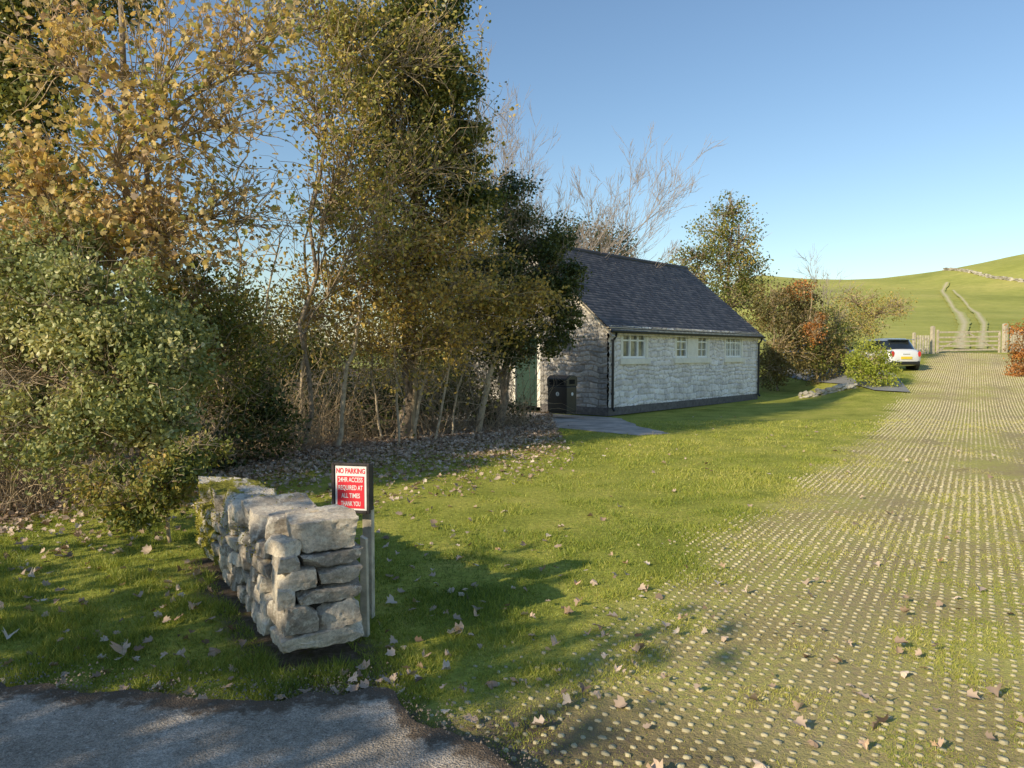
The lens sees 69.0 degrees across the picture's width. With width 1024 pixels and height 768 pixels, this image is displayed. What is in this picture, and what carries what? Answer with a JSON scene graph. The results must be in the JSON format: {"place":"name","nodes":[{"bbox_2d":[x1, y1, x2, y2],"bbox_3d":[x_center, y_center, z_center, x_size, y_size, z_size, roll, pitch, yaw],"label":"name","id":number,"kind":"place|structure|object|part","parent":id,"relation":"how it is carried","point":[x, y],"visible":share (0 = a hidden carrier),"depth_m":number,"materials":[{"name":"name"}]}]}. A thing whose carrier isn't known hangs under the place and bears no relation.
{"place":"outdoors","nodes":[
{"label":"outdoors","id":0,"kind":"place"},
{"bbox_2d":[0,682,513,767],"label":"road","id":1,"kind":"structure","parent":0,"point":[369,730],"depth_m":3.13,"materials":[{"name":"grey asphalt"}]},
{"bbox_2d":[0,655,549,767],"bbox_3d":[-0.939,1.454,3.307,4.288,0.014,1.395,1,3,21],"label":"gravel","id":2,"kind":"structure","parent":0,"point":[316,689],"depth_m":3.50,"materials":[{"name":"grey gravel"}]},
{"bbox_2d":[0,254,1023,767],"bbox_3d":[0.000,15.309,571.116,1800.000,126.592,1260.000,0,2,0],"label":"ground","id":3,"kind":"structure","parent":0,"point":[996,302],"depth_m":5.64,"materials":[{"name":"green plant"}]},
{"bbox_2d":[1,628,19,638],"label":"fallen leaf","id":4,"kind":"object","parent":3,"relation":"on","point":[7,636],"visible":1,"depth_m":4.44,"materials":[{"name":"plant"}]},
{"bbox_2d":[28,567,34,576],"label":"fallen leaf","id":5,"kind":"object","parent":3,"relation":"on","point":[32,571],"visible":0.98,"depth_m":5.68,"materials":[{"name":"beige plant"}]},
{"bbox_2d":[56,675,65,685],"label":"fallen leaf","id":6,"kind":"object","parent":3,"relation":"on","point":[63,680],"visible":0.83,"depth_m":3.81,"materials":[{"name":"plant"}]},
{"bbox_2d":[0,0,199,462],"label":"ivy clad tree","id":7,"kind":"object","parent":3,"relation":"on","point":[9,99],"visible":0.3,"depth_m":11.12,"materials":[{"name":"green plant"}]},
{"bbox_2d":[0,195,230,501],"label":"evergreen shrub","id":8,"kind":"object","parent":3,"relation":"on","point":[84,326],"visible":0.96,"depth_m":8.03,"materials":[{"name":"green plant"}]},
{"bbox_2d":[109,639,130,654],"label":"fallen leaf","id":9,"kind":"object","parent":3,"relation":"on","point":[116,647],"visible":1,"depth_m":4.22,"materials":[{"name":"plant"}]},
{"bbox_2d":[43,421,240,543],"bbox_3d":[-3.482,0.972,6.901,1.735,1.144,1.752,0,2,0],"label":"bramble","id":10,"kind":"object","parent":3,"relation":"on","point":[160,479],"visible":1,"depth_m":6.44,"materials":[{"name":"green plant"}]},
{"bbox_2d":[151,680,162,689],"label":"fallen leaf","id":11,"kind":"object","parent":3,"relation":"on","point":[158,685],"visible":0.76,"depth_m":3.76,"materials":[{"name":"beige plant"}]},
{"bbox_2d":[153,611,161,616],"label":"fallen leaf","id":12,"kind":"object","parent":3,"relation":"on","point":[156,614],"visible":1,"depth_m":4.81,"materials":[{"name":"plant"}]},
{"bbox_2d":[0,0,333,470],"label":"maple tree","id":13,"kind":"object","parent":3,"relation":"on","point":[136,208],"visible":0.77,"depth_m":9.44,"materials":[{"name":"yellow plant"}]},
{"bbox_2d":[173,648,185,657],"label":"fallen leaf","id":14,"kind":"object","parent":3,"relation":"on","point":[180,652],"visible":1,"depth_m":4.17,"materials":[{"name":"plant"}]},
{"bbox_2d":[182,686,191,694],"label":"fallen leaf","id":15,"kind":"object","parent":3,"relation":"on","point":[188,691],"visible":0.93,"depth_m":3.71,"materials":[{"name":"beige plant"}]},
{"bbox_2d":[70,255,321,414],"bbox_3d":[-8.292,-1.282,19.906,6.216,4.586,4.160,0,2,0],"label":"bush","id":16,"kind":"object","parent":3,"relation":"on","point":[283,342],"visible":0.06,"depth_m":20.34,"materials":[{"name":"green plant"}]},
{"bbox_2d":[193,568,200,575],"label":"fallen leaf","id":17,"kind":"object","parent":3,"relation":"on","point":[197,572],"visible":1,"depth_m":5.68,"materials":[{"name":"brown plant"}]},
{"bbox_2d":[102,212,301,432],"bbox_3d":[-4.660,-0.623,11.146,2.893,4.002,2.615,0,2,0],"label":"hawthorn","id":18,"kind":"object","parent":3,"relation":"on","point":[231,328],"visible":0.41,"depth_m":11.02,"materials":[{"name":"green plant"}]},
{"bbox_2d":[208,647,220,656],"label":"fallen leaf","id":19,"kind":"object","parent":3,"relation":"on","point":[213,651],"visible":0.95,"depth_m":4.24,"materials":[{"name":"plant"}]},
{"bbox_2d":[154,357,321,472],"bbox_3d":[-4.307,0.475,11.530,2.559,1.859,2.741,0,2,0],"label":"bramble thicket","id":20,"kind":"object","parent":3,"relation":"on","point":[274,422],"visible":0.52,"depth_m":11.61,"materials":[{"name":"green plant"}]},
{"bbox_2d":[162,49,315,426],"bbox_3d":[-4.202,-1.760,11.632,2.319,6.024,2.075,0,2,0],"label":"sapling","id":21,"kind":"object","parent":3,"relation":"on","point":[247,151],"visible":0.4,"depth_m":11.48,"materials":[{"name":"brown plant"}]},
{"bbox_2d":[192,475,365,653],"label":"stone wall","id":22,"kind":"structure","parent":3,"relation":"on","point":[289,565],"depth_m":4.14,"materials":[{"name":"stone"}]},
{"bbox_2d":[217,200,343,454],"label":"sapling","id":23,"kind":"object","parent":3,"relation":"on","point":[260,260],"visible":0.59,"depth_m":12.09,"materials":[{"name":"brown plant"}]},
{"bbox_2d":[0,320,579,516],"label":"bramble thicket","id":24,"kind":"object","parent":3,"relation":"on","point":[27,485],"visible":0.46,"depth_m":13.88,"materials":[{"name":"brown plant"}]},
{"bbox_2d":[256,145,351,441],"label":"sapling","id":25,"kind":"object","parent":3,"relation":"on","point":[302,371],"visible":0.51,"depth_m":13.87,"materials":[{"name":"brown plant"}]},
{"bbox_2d":[245,267,420,406],"bbox_3d":[-5.206,-1.284,21.919,5.114,4.425,4.140,1,3,24],"label":"bush","id":26,"kind":"object","parent":3,"relation":"on","point":[311,364],"visible":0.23,"depth_m":21.66,"materials":[{"name":"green plant"}]},
{"bbox_2d":[241,353,426,437],"bbox_3d":[-3.599,0.282,15.368,4.344,1.879,2.822,0,2,0],"label":"bramble thicket","id":27,"kind":"object","parent":3,"relation":"on","point":[334,398],"visible":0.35,"depth_m":15.15,"materials":[{"name":"brown plant"}]},
{"bbox_2d":[332,685,343,693],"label":"fallen leaf","id":28,"kind":"object","parent":3,"relation":"on","point":[336,690],"visible":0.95,"depth_m":3.70,"materials":[{"name":"brown plant"}]},
{"bbox_2d":[331,462,374,618],"bbox_3d":[-0.996,0.998,4.744,0.252,1.015,0.151,1,2,12],"label":"sign","id":29,"kind":"object","parent":3,"relation":"on","point":[352,486],"visible":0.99,"depth_m":4.67,"materials":[{"name":"red metal"}]},
{"bbox_2d":[206,0,514,449],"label":"twiggy tree","id":30,"kind":"object","parent":3,"relation":"on","point":[337,27],"visible":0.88,"depth_m":12.58,"materials":[{"name":"green plant"}]},
{"bbox_2d":[299,112,424,446],"bbox_3d":[-2.680,-1.796,13.272,2.379,6.046,1.586,1,2,13],"label":"sapling","id":31,"kind":"object","parent":3,"relation":"on","point":[343,398],"visible":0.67,"depth_m":13.35,"materials":[{"name":"brown plant"}]},
{"bbox_2d":[310,236,414,437],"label":"sapling","id":32,"kind":"object","parent":3,"relation":"on","point":[374,389],"visible":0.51,"depth_m":14.51,"materials":[{"name":"brown plant"}]},
{"bbox_2d":[360,535,369,636],"bbox_3d":[-0.885,1.212,4.474,0.050,0.608,0.040,0,2,8],"label":"wooden stake","id":33,"kind":"object","parent":3,"relation":"on","point":[364,595],"visible":0.77,"depth_m":4.46,"materials":[{"name":"grey wood"}]},
{"bbox_2d":[334,66,460,445],"bbox_3d":[-2.003,-2.348,13.533,2.201,7.191,1.779,0,2,0],"label":"sapling","id":34,"kind":"object","parent":3,"relation":"on","point":[395,361],"visible":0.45,"depth_m":13.65,"materials":[{"name":"brown plant"}]},
{"bbox_2d":[236,186,574,437],"bbox_3d":[-1.673,-1.256,13.997,6.619,5.015,3.391,-1,2,-19],"label":"hawthorn","id":35,"kind":"object","parent":3,"relation":"on","point":[516,300],"visible":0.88,"depth_m":13.67,"materials":[{"name":"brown plant"}]},
{"bbox_2d":[299,0,517,439],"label":"ivy clad tree","id":36,"kind":"object","parent":3,"relation":"on","point":[435,94],"visible":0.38,"depth_m":14.03,"materials":[{"name":"green plant"}]},
{"bbox_2d":[406,669,416,674],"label":"fallen leaf","id":37,"kind":"object","parent":3,"relation":"on","point":[413,672],"visible":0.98,"depth_m":3.92,"materials":[{"name":"beige plant"}]},
{"bbox_2d":[351,290,479,393],"bbox_3d":[-2.219,-1.452,23.480,5.811,4.630,5.523,0,2,0],"label":"bush","id":38,"kind":"object","parent":3,"relation":"on","point":[440,354],"visible":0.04,"depth_m":23.20,"materials":[{"name":"brown plant"}]},
{"bbox_2d":[422,649,430,657],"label":"fallen leaf","id":39,"kind":"object","parent":3,"relation":"on","point":[423,654],"visible":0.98,"depth_m":4.16,"materials":[{"name":"brown plant"}]},
{"bbox_2d":[441,660,450,669],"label":"fallen leaf","id":40,"kind":"object","parent":3,"relation":"on","point":[446,665],"visible":1,"depth_m":4.00,"materials":[{"name":"beige plant"}]},
{"bbox_2d":[353,348,541,425],"bbox_3d":[-1.541,-0.036,17.864,4.500,2.262,3.008,-1,3,-26],"label":"bramble thicket","id":41,"kind":"object","parent":3,"relation":"on","point":[474,376],"visible":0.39,"depth_m":17.60,"materials":[{"name":"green plant"}]},
{"bbox_2d":[399,221,496,438],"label":"sapling","id":42,"kind":"object","parent":3,"relation":"on","point":[425,376],"visible":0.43,"depth_m":14.56,"materials":[{"name":"brown plant"}]},
{"bbox_2d":[395,6,519,439],"bbox_3d":[-0.924,-2.778,14.099,2.316,7.960,2.035,-2,3,-43],"label":"sapling","id":43,"kind":"object","parent":3,"relation":"on","point":[455,268],"visible":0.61,"depth_m":14.21,"materials":[{"name":"brown plant"}]},
{"bbox_2d":[457,684,466,691],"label":"fallen leaf","id":44,"kind":"object","parent":3,"relation":"on","point":[463,688],"visible":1,"depth_m":3.74,"materials":[{"name":"plant"}]},
{"bbox_2d":[428,263,512,434],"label":"sapling","id":45,"kind":"object","parent":3,"relation":"on","point":[458,387],"visible":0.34,"depth_m":15.34,"materials":[{"name":"brown plant"}]},
{"bbox_2d":[463,713,477,722],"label":"fallen leaf","id":46,"kind":"object","parent":3,"relation":"on","point":[469,717],"visible":0.95,"depth_m":3.44,"materials":[{"name":"beige plant"}]},
{"bbox_2d":[484,680,497,688],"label":"fallen leaf","id":47,"kind":"object","parent":3,"relation":"on","point":[491,684],"visible":1,"depth_m":3.83,"materials":[{"name":"brown plant"}]},
{"bbox_2d":[433,254,555,431],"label":"sapling","id":48,"kind":"object","parent":3,"relation":"on","point":[487,379],"visible":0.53,"depth_m":15.95,"materials":[{"name":"brown plant"}]},
{"bbox_2d":[403,162,592,426],"bbox_3d":[-0.677,-1.958,17.519,3.765,6.137,4.917,-1,3,-28],"label":"holly tree","id":49,"kind":"object","parent":3,"relation":"on","point":[548,256],"visible":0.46,"depth_m":16.36,"materials":[{"name":"green plant"}]},
{"bbox_2d":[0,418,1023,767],"bbox_3d":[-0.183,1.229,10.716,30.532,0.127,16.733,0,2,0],"label":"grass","id":50,"kind":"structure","parent":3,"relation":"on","point":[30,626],"depth_m":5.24,"materials":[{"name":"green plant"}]},
{"bbox_2d":[0,411,1023,739],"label":"leaf litter","id":51,"kind":"object","parent":3,"relation":"on","point":[506,433],"visible":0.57,"depth_m":10.32,"materials":[{"name":"brown plant"}]},
{"bbox_2d":[551,634,560,645],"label":"fallen leaf","id":52,"kind":"object","parent":3,"relation":"on","point":[553,640],"visible":1,"depth_m":4.33,"materials":[{"name":"plant"}]},
{"bbox_2d":[391,39,727,269],"bbox_3d":[1.847,-6.012,27.903,11.852,13.437,9.999,0,2,0],"label":"bare tree","id":53,"kind":"object","parent":3,"relation":"on","point":[607,207],"visible":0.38,"depth_m":27.11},
{"bbox_2d":[562,692,570,704],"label":"fallen leaf","id":54,"kind":"object","parent":3,"relation":"on","point":[566,698],"visible":1,"depth_m":3.60,"materials":[{"name":"beige plant"}]},
{"bbox_2d":[564,606,573,613],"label":"fallen leaf","id":55,"kind":"object","parent":3,"relation":"on","point":[568,610],"visible":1,"depth_m":4.86,"materials":[{"name":"brown plant"}]},
{"bbox_2d":[574,597,582,605],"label":"fallen leaf","id":56,"kind":"object","parent":3,"relation":"on","point":[576,600],"visible":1,"depth_m":5.07,"materials":[{"name":"beige plant"}]},
{"bbox_2d":[544,205,639,257],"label":"bush","id":57,"kind":"object","parent":3,"relation":"on","point":[606,237],"visible":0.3,"depth_m":32.39,"materials":[{"name":"brown plant"}]},
{"bbox_2d":[590,579,596,585],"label":"fallen leaf","id":58,"kind":"object","parent":3,"relation":"on","point":[593,582],"visible":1,"depth_m":5.52,"materials":[{"name":"beige plant"}]},
{"bbox_2d":[593,690,600,698],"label":"fallen leaf","id":59,"kind":"object","parent":3,"relation":"on","point":[597,693],"visible":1,"depth_m":3.71,"materials":[{"name":"beige plant"}]},
{"bbox_2d":[453,237,765,415],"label":"stone building","id":60,"kind":"structure","parent":3,"relation":"on","point":[665,336],"depth_m":22.86,"materials":[{"name":"stone"}]},
{"bbox_2d":[517,341,536,405],"bbox_3d":[0.463,-0.377,22.130,0.860,2.030,0.080,2,3,42],"label":"door","id":61,"kind":"structure","parent":60,"relation":"in","point":[527,377],"depth_m":22.12,"materials":[{"name":"green paint"}]},
{"bbox_2d":[623,335,645,357],"bbox_3d":[3.429,-1.112,21.134,0.079,0.760,1.220,2,3,42],"label":"window","id":62,"kind":"structure","parent":60,"relation":"in","point":[633,346],"depth_m":21.20,"materials":[{"name":"white paint"}]},
{"bbox_2d":[677,337,686,357],"bbox_3d":[5.238,-1.195,23.164,0.079,0.760,0.700,2,3,42],"label":"window","id":63,"kind":"structure","parent":60,"relation":"in","point":[681,341],"depth_m":23.25,"materials":[{"name":"white paint"}]},
{"bbox_2d":[698,338,706,357],"bbox_3d":[6.146,-1.237,24.182,0.079,0.760,0.670,2,3,42],"label":"window","id":64,"kind":"structure","parent":60,"relation":"in","point":[702,342],"depth_m":24.26,"materials":[{"name":"white paint"}]},
{"bbox_2d":[726,339,740,356],"bbox_3d":[7.648,-1.307,25.869,0.079,0.760,1.210,2,3,42],"label":"window","id":65,"kind":"structure","parent":60,"relation":"in","point":[733,346],"depth_m":25.97,"materials":[{"name":"white paint"}]},
{"bbox_2d":[614,664,621,670],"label":"fallen leaf","id":66,"kind":"object","parent":3,"relation":"on","point":[617,668],"visible":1,"depth_m":3.99,"materials":[{"name":"beige plant"}]},
{"bbox_2d":[631,643,639,652],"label":"fallen leaf","id":67,"kind":"object","parent":3,"relation":"on","point":[636,647],"visible":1,"depth_m":4.24,"materials":[{"name":"beige plant"}]},
{"bbox_2d":[646,758,662,767],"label":"fallen leaf","id":68,"kind":"object","parent":3,"relation":"on","point":[656,763],"visible":1,"depth_m":3.02,"materials":[{"name":"beige plant"}]},
{"bbox_2d":[659,189,779,334],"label":"tree","id":69,"kind":"object","parent":3,"relation":"on","point":[728,262],"visible":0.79,"depth_m":36.26,"materials":[{"name":"green plant"}]},
{"bbox_2d":[721,636,728,641],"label":"fallen leaf","id":70,"kind":"object","parent":3,"relation":"on","point":[723,638],"visible":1,"depth_m":4.44,"materials":[{"name":"beige plant"}]},
{"bbox_2d":[752,759,766,767],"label":"fallen leaf","id":71,"kind":"object","parent":3,"relation":"on","point":[758,764],"visible":1,"depth_m":3.06,"materials":[{"name":"beige plant"}]},
{"bbox_2d":[742,273,828,390],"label":"bush","id":72,"kind":"object","parent":3,"relation":"on","point":[777,359],"visible":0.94,"depth_m":30.24,"materials":[{"name":"green plant"}]},
{"bbox_2d":[745,279,860,385],"bbox_3d":[12.254,-2.218,31.474,4.288,4.549,3.477,0,2,0],"label":"bush","id":73,"kind":"object","parent":3,"relation":"on","point":[802,310],"visible":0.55,"depth_m":31.11,"materials":[{"name":"brown plant"}]},
{"bbox_2d":[781,276,828,381],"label":"berry bush","id":74,"kind":"object","parent":3,"relation":"on","point":[817,327],"visible":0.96,"depth_m":30.41,"materials":[{"name":"orange plant"}]},
{"bbox_2d":[807,739,817,747],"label":"fallen leaf","id":75,"kind":"object","parent":3,"relation":"on","point":[813,743],"visible":1,"depth_m":3.23,"materials":[{"name":"beige plant"}]},
{"bbox_2d":[794,248,860,330],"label":"bare tree","id":76,"kind":"object","parent":3,"relation":"on","point":[823,287],"visible":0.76,"depth_m":39.64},
{"bbox_2d":[798,383,858,397],"bbox_3d":[11.538,0.277,27.225,2.054,0.663,0.443,1,2,15],"label":"stone edging","id":77,"kind":"object","parent":3,"relation":"on","point":[832,389],"visible":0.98,"depth_m":27.17,"materials":[{"name":"stone"}]},
{"bbox_2d":[798,297,868,381],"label":"bush","id":78,"kind":"object","parent":3,"relation":"on","point":[837,325],"visible":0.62,"depth_m":31.50,"materials":[{"name":"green plant"}]},
{"bbox_2d":[858,739,868,749],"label":"fallen leaf","id":79,"kind":"object","parent":3,"relation":"on","point":[864,743],"visible":1,"depth_m":3.21,"materials":[{"name":"beige plant"}]},
{"bbox_2d":[822,281,917,342],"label":"bush","id":80,"kind":"object","parent":3,"relation":"on","point":[894,305],"visible":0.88,"depth_m":34.61,"materials":[{"name":"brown plant"}]},
{"bbox_2d":[838,334,905,386],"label":"bush","id":81,"kind":"object","parent":3,"relation":"on","point":[863,370],"visible":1,"depth_m":27.02,"materials":[{"name":"green plant"}]},
{"bbox_2d":[900,671,908,677],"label":"fallen leaf","id":82,"kind":"object","parent":3,"relation":"on","point":[903,673],"visible":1,"depth_m":3.94,"materials":[{"name":"beige plant"}]},
{"bbox_2d":[912,332,915,349],"bbox_3d":[20.745,-2.035,38.449,0.130,1.247,0.130,0,2,-9],"label":"gate post","id":83,"kind":"object","parent":3,"relation":"on","point":[914,340],"visible":0.66,"depth_m":38.39,"materials":[{"name":"beige wood"}]},
{"bbox_2d":[916,335,929,353],"bbox_3d":[21.240,-2.040,38.533,0.800,0.950,0.070,0,2,-9],"label":"wooden fence","id":84,"kind":"object","parent":3,"relation":"on","point":[926,338],"visible":0.91,"depth_m":38.51,"materials":[{"name":"beige wood"}]},
{"bbox_2d":[930,326,934,353],"bbox_3d":[21.979,-2.256,38.940,0.170,1.548,0.170,0,2,-9],"label":"gate post","id":85,"kind":"object","parent":3,"relation":"on","point":[932,339],"visible":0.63,"depth_m":38.88,"materials":[{"name":"beige wood"}]},
{"bbox_2d":[930,736,943,746],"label":"fallen leaf","id":86,"kind":"object","parent":3,"relation":"on","point":[939,743],"visible":1,"depth_m":3.20,"materials":[{"name":"beige plant"}]},
{"bbox_2d":[936,330,1000,352],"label":"field gate","id":87,"kind":"structure","parent":3,"relation":"on","point":[965,336],"depth_m":39.21,"materials":[{"name":"beige wood"}]},
{"bbox_2d":[942,268,1023,281],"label":"stone wall","id":88,"kind":"structure","parent":3,"relation":"on","point":[987,275],"depth_m":136.99,"materials":[{"name":"stone"}]},
{"bbox_2d":[1001,323,1007,352],"bbox_3d":[26.155,-2.391,39.535,0.200,1.648,0.200,0,2,-9],"label":"gate post","id":89,"kind":"object","parent":3,"relation":"on","point":[1004,337],"visible":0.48,"depth_m":39.45,"materials":[{"name":"beige wood"}]},
{"bbox_2d":[1008,327,1011,351],"bbox_3d":[26.588,-2.319,39.738,0.120,1.447,0.120,0,2,-9],"label":"gate post","id":90,"kind":"object","parent":3,"relation":"on","point":[1010,339],"visible":0.39,"depth_m":39.71,"materials":[{"name":"beige wood"}]},
{"bbox_2d":[1000,318,1023,376],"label":"bush","id":91,"kind":"object","parent":3,"relation":"on","point":[1020,356],"visible":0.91,"depth_m":29.94,"materials":[{"name":"orange plant"}]},
{"bbox_2d":[1012,329,1023,351],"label":"wooden fence","id":92,"kind":"object","parent":3,"relation":"on","point":[1015,336],"visible":0.19,"depth_m":39.72,"materials":[{"name":"beige wood"}]},
{"bbox_2d":[0,0,1023,347],"label":"sky","id":93,"kind":"structure","parent":0,"point":[885,138],"materials":[{"name":"blue"}]},
{"bbox_2d":[434,412,667,434],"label":"path","id":94,"kind":"structure","parent":0,"point":[605,424],"depth_m":17.95,"materials":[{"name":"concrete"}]},
{"bbox_2d":[547,375,576,413],"bbox_3d":[1.331,0.270,19.776,0.664,1.010,0.483,2,3,42],"label":"litter bin","id":95,"kind":"object","parent":94,"relation":"on","point":[563,394],"visible":0.97,"depth_m":19.58,"materials":[{"name":"black plastic"}]},
{"bbox_2d":[424,351,1023,767],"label":"paving","id":96,"kind":"structure","parent":0,"point":[984,375],"depth_m":5.47,"materials":[{"name":"concrete"}]},
{"bbox_2d":[778,364,909,391],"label":"parking bay pavement","id":97,"kind":"structure","parent":0,"point":[841,380],"depth_m":29.16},
{"bbox_2d":[842,338,920,369],"bbox_3d":[16.302,-1.295,33.255,2.000,1.455,3.894,0,2,-9],"label":"parked car","id":98,"kind":"object","parent":97,"relation":"on","point":[906,354],"visible":0.45,"depth_m":31.52,"materials":[{"name":"white paint"}]},
{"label":"windows","id":99,"kind":"part","parent":98,"relation":"part of","materials":[{"name":"black glass"}]},
{"bbox_2d":[940,282,970,348],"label":"path","id":100,"kind":"structure","parent":0,"point":[963,320],"depth_m":65.51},
{"bbox_2d":[952,290,988,348],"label":"path","id":101,"kind":"structure","parent":0,"point":[981,318],"depth_m":64.24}
]}

